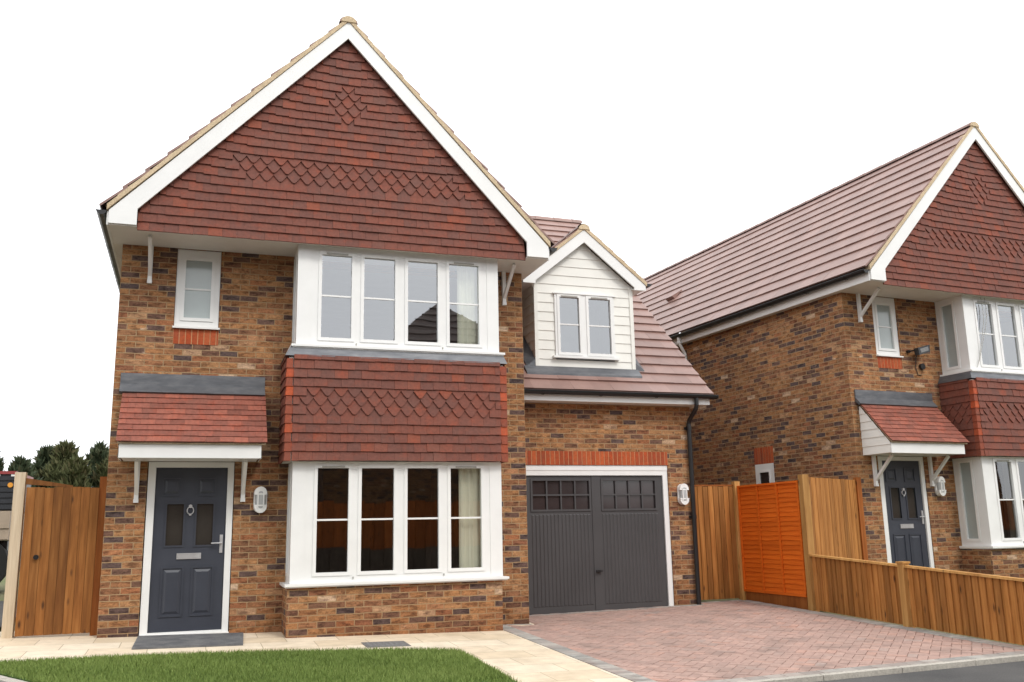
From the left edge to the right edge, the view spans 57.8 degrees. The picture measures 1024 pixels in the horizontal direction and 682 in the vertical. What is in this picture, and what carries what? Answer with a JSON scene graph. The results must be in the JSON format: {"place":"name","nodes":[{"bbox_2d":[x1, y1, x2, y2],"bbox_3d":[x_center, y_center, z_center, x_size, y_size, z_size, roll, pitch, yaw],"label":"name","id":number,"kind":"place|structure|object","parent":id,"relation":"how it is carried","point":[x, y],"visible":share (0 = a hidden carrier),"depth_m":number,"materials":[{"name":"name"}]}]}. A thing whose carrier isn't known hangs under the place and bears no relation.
{"place":"outdoors","nodes":[
{"label":"outdoors","id":0,"kind":"place"},
{"bbox_2d":[0,601,16,626],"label":"side road","id":1,"kind":"structure","parent":0,"point":[1,608],"depth_m":13.80,"materials":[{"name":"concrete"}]},
{"bbox_2d":[0,646,521,681],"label":"lawn","id":2,"kind":"structure","parent":0,"point":[178,665],"depth_m":8.85,"materials":[{"name":"green plant"}]},
{"bbox_2d":[0,622,632,681],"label":"path","id":3,"kind":"structure","parent":0,"point":[520,659],"depth_m":10.24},
{"bbox_2d":[1,472,27,637],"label":"gate post","id":4,"kind":"object","parent":3,"relation":"on","point":[13,565],"visible":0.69,"depth_m":10.98,"materials":[{"name":"beige wood"}]},
{"bbox_2d":[89,477,106,635],"bbox_3d":[-5.031,2.653,11.288,0.085,1.981,0.085,3,-12,-19],"label":"gate post","id":5,"kind":"object","parent":3,"relation":"on","point":[98,558],"visible":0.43,"depth_m":11.25,"materials":[{"name":"brown wood"}]},
{"bbox_2d":[14,478,99,636],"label":"garden gate","id":6,"kind":"structure","parent":5,"relation":"attached to","point":[56,579],"depth_m":11.09,"materials":[{"name":"brown wood"}]},
{"bbox_2d":[132,632,243,649],"bbox_3d":[-3.693,3.444,10.666,1.215,0.073,0.990,3,-12,-19],"label":"doormat","id":7,"kind":"object","parent":3,"relation":"on","point":[184,640],"visible":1,"depth_m":10.56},
{"bbox_2d":[361,641,410,647],"bbox_3d":[-1.439,3.466,10.569,0.500,0.049,0.400,3,-12,-19],"label":"drain cover","id":8,"kind":"object","parent":3,"relation":"on","point":[385,644],"visible":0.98,"depth_m":10.54,"materials":[{"name":"metal"}]},
{"bbox_2d":[0,569,1023,645],"bbox_3d":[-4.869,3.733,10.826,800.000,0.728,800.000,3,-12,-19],"label":"ground","id":9,"kind":"structure","parent":0,"point":[2,587],"depth_m":13.69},
{"bbox_2d":[0,451,7,470],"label":"conifer tree","id":10,"kind":"object","parent":9,"relation":"on","point":[2,463],"visible":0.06,"depth_m":33.90,"materials":[{"name":"green plant"}]},
{"bbox_2d":[0,675,25,681],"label":"kerb","id":11,"kind":"structure","parent":9,"relation":"on","point":[5,679],"depth_m":8.19,"materials":[{"name":"concrete"}]},
{"bbox_2d":[0,471,33,581],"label":"parked lorry","id":12,"kind":"object","parent":9,"relation":"on","point":[7,478],"visible":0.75,"depth_m":18.75,"materials":[{"name":"beige metal"}]},
{"bbox_2d":[1,454,44,540],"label":"conifer tree","id":13,"kind":"object","parent":9,"relation":"on","point":[21,464],"visible":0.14,"depth_m":32.63,"materials":[{"name":"green plant"}]},
{"bbox_2d":[30,444,54,486],"bbox_3d":[-17.173,6.028,34.072,2.797,4.570,2.818,3,-12,-19],"label":"conifer tree","id":14,"kind":"object","parent":9,"relation":"on","point":[42,458],"visible":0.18,"depth_m":34.17,"materials":[{"name":"green plant"}]},
{"bbox_2d":[34,439,91,487],"bbox_3d":[-16.339,5.816,33.351,2.982,4.687,2.830,-10,-15,37],"label":"conifer tree","id":15,"kind":"object","parent":9,"relation":"on","point":[62,452],"visible":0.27,"depth_m":33.39,"materials":[{"name":"green plant"}]},
{"bbox_2d":[49,454,93,488],"bbox_3d":[-15.238,5.938,32.309,2.769,4.007,2.468,-11,-15,39],"label":"conifer tree","id":16,"kind":"object","parent":9,"relation":"on","point":[76,471],"visible":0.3,"depth_m":32.20,"materials":[{"name":"green plant"}]},
{"bbox_2d":[85,439,108,487],"bbox_3d":[-15.383,6.015,34.419,2.172,4.731,1.992,3,-12,-19],"label":"conifer tree","id":17,"kind":"object","parent":9,"relation":"on","point":[98,453],"visible":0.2,"depth_m":34.35,"materials":[{"name":"green plant"}]},
{"bbox_2d":[91,454,108,487],"bbox_3d":[-14.324,6.007,32.955,2.855,4.140,2.601,-9,-14,33],"label":"conifer tree","id":18,"kind":"object","parent":9,"relation":"on","point":[102,470],"visible":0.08,"depth_m":32.95,"materials":[{"name":"green plant"}]},
{"bbox_2d":[96,16,718,637],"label":"brick house","id":19,"kind":"structure","parent":9,"relation":"on","point":[398,352],"depth_m":12.14,"materials":[{"name":"brick"}]},
{"bbox_2d":[139,462,234,635],"bbox_3d":[-3.989,2.565,11.418,1.033,2.133,0.132,3,-12,-19],"label":"front door","id":20,"kind":"structure","parent":19,"relation":"in","point":[187,557],"depth_m":11.42,"materials":[{"name":"grey plastic"}]},
{"bbox_2d":[172,249,221,329],"bbox_3d":[-4.081,-0.665,12.051,0.574,1.058,0.133,3,-12,-19],"label":"window","id":21,"kind":"structure","parent":19,"relation":"in","point":[197,297],"depth_m":12.06,"materials":[{"name":"white plastic"}]},
{"bbox_2d":[253,486,266,512],"bbox_3d":[-3.179,2.007,11.721,0.164,0.330,0.103,3,-12,-19],"label":"wall lamp","id":22,"kind":"object","parent":19,"relation":"attached to","point":[260,501],"visible":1,"depth_m":11.69,"materials":[{"name":"white plastic"}]},
{"bbox_2d":[280,461,508,587],"bbox_3d":[-1.541,2.364,12.080,2.825,1.513,0.965,3,-12,-19],"label":"bay window","id":23,"kind":"structure","parent":19,"relation":"in","point":[480,492],"depth_m":11.72,"materials":[{"name":"white plastic"}]},
{"bbox_2d":[286,244,504,355],"bbox_3d":[-1.598,-0.440,12.651,2.825,1.367,0.965,3,-12,-19],"label":"bay window","id":24,"kind":"structure","parent":19,"relation":"in","point":[477,278],"depth_m":12.32,"materials":[{"name":"white plastic"}]},
{"bbox_2d":[526,465,673,614],"bbox_3d":[1.291,3.003,14.134,2.500,2.199,0.098,3,-12,-19],"label":"garage door","id":25,"kind":"structure","parent":19,"relation":"in","point":[599,539],"depth_m":14.15,"materials":[{"name":"grey plastic"}]},
{"bbox_2d":[677,484,688,504],"bbox_3d":[2.709,2.420,14.650,0.164,0.330,0.103,3,-12,-19],"label":"wall lamp","id":26,"kind":"object","parent":19,"relation":"attached to","point":[682,496],"visible":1,"depth_m":14.62,"materials":[{"name":"white plastic"}]},
{"bbox_2d":[731,481,745,599],"bbox_3d":[3.730,3.314,15.204,0.100,2.000,0.100,3,-12,-19],"label":"fence post","id":27,"kind":"object","parent":9,"relation":"on","point":[735,484],"visible":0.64,"depth_m":15.16,"materials":[{"name":"brown wood"}]},
{"bbox_2d":[694,485,739,599],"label":"garden gate","id":28,"kind":"structure","parent":27,"relation":"attached to","point":[717,550],"depth_m":15.07,"materials":[{"name":"brown wood"}]},
{"bbox_2d":[737,480,807,609],"bbox_3d":[4.027,3.157,14.402,0.057,1.875,1.636,3,-12,-19],"label":"lap fence","id":29,"kind":"object","parent":9,"relation":"on","point":[772,552],"visible":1,"depth_m":14.35,"materials":[{"name":"orange wood"}]},
{"bbox_2d":[798,474,819,611],"bbox_3d":[4.343,2.991,13.569,0.110,2.055,0.110,3,-12,-19],"label":"fence post","id":30,"kind":"object","parent":9,"relation":"on","point":[806,515],"visible":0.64,"depth_m":13.57,"materials":[{"name":"brown wood"}]},
{"bbox_2d":[637,122,1023,577],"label":"brick house","id":31,"kind":"structure","parent":9,"relation":"on","point":[794,333],"depth_m":16.20,"materials":[{"name":"brown brick"}]},
{"bbox_2d":[755,463,774,483],"bbox_3d":[4.724,2.799,17.195,0.062,1.030,0.520,4,-13,-23],"label":"window","id":32,"kind":"structure","parent":31,"relation":"in","point":[764,472],"depth_m":17.25,"materials":[{"name":"white plastic"}]},
{"bbox_2d":[872,297,903,357],"bbox_3d":[6.448,-0.240,16.024,0.574,1.058,0.133,4,-13,-23],"label":"window","id":33,"kind":"structure","parent":31,"relation":"in","point":[883,309],"depth_m":16.04,"materials":[{"name":"white plastic"}]},
{"bbox_2d":[877,456,934,567],"bbox_3d":[6.538,2.991,15.393,1.033,2.133,0.132,4,-13,-23],"label":"front door","id":34,"kind":"structure","parent":31,"relation":"in","point":[902,483],"depth_m":15.44,"materials":[{"name":"grey plastic"}]},
{"bbox_2d":[906,345,929,375],"bbox_3d":[7.047,0.322,16.022,0.371,0.517,0.220,4,-13,-23],"label":"flood light","id":35,"kind":"object","parent":31,"relation":"attached to","point":[921,350],"visible":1,"depth_m":16.00,"materials":[{"name":"black plastic"}]},
{"bbox_2d":[934,476,945,495],"bbox_3d":[7.270,2.465,15.731,0.164,0.330,0.103,4,-13,-23],"label":"wall lamp","id":36,"kind":"object","parent":31,"relation":"attached to","point":[939,486],"visible":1,"depth_m":15.70,"materials":[{"name":"white plastic"}]},
{"bbox_2d":[934,295,1023,376],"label":"bay window","id":37,"kind":"structure","parent":31,"relation":"in","point":[956,317],"depth_m":16.19,"materials":[{"name":"white plastic"}]},
{"bbox_2d":[977,298,986,366],"bbox_3d":[8.106,-0.150,16.026,0.390,1.253,0.016,4,-12,-22],"label":"curtain","id":38,"kind":"object","parent":31,"relation":"attached to","point":[982,330],"visible":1,"depth_m":16.05,"materials":[{"name":"white fabric"}]},
{"bbox_2d":[952,456,1023,548],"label":"bay window","id":39,"kind":"structure","parent":31,"relation":"in","point":[977,493],"depth_m":15.56,"materials":[{"name":"white plastic"}]},
{"bbox_2d":[809,477,867,559],"bbox_3d":[5.012,3.069,14.281,1.805,1.960,0.113,10,-16,-43],"label":"board fence","id":40,"kind":"object","parent":9,"relation":"on","point":[838,518],"visible":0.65,"depth_m":14.38,"materials":[{"name":"brown wood"}]},
{"bbox_2d":[740,654,1023,681],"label":"kerb","id":41,"kind":"structure","parent":9,"relation":"on","point":[905,669],"depth_m":8.88,"materials":[{"name":"concrete"}]},
{"bbox_2d":[809,554,1023,644],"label":"fence","id":42,"kind":"object","parent":9,"relation":"on","point":[972,604],"visible":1,"depth_m":11.36,"materials":[{"name":"brown wood"}]},
{"bbox_2d":[0,0,1023,470],"label":"sky","id":43,"kind":"structure","parent":0,"point":[672,130],"materials":[{"name":"white"}]},
{"bbox_2d":[819,661,1023,681],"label":"road","id":44,"kind":"structure","parent":0,"point":[1008,672],"depth_m":8.70,"materials":[{"name":"grey asphalt"}]},
{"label":"driveway","id":45,"kind":"structure","parent":0,"visible":0},
{"bbox_2d":[503,600,1023,681],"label":"edging","id":46,"kind":"object","parent":45,"relation":"on","point":[616,670],"visible":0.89,"depth_m":9.87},
{"bbox_2d":[508,601,1023,681],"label":"block paving","id":47,"kind":"structure","parent":45,"relation":"on","point":[710,641],"depth_m":10.68,"materials":[{"name":"brick"}]}
]}

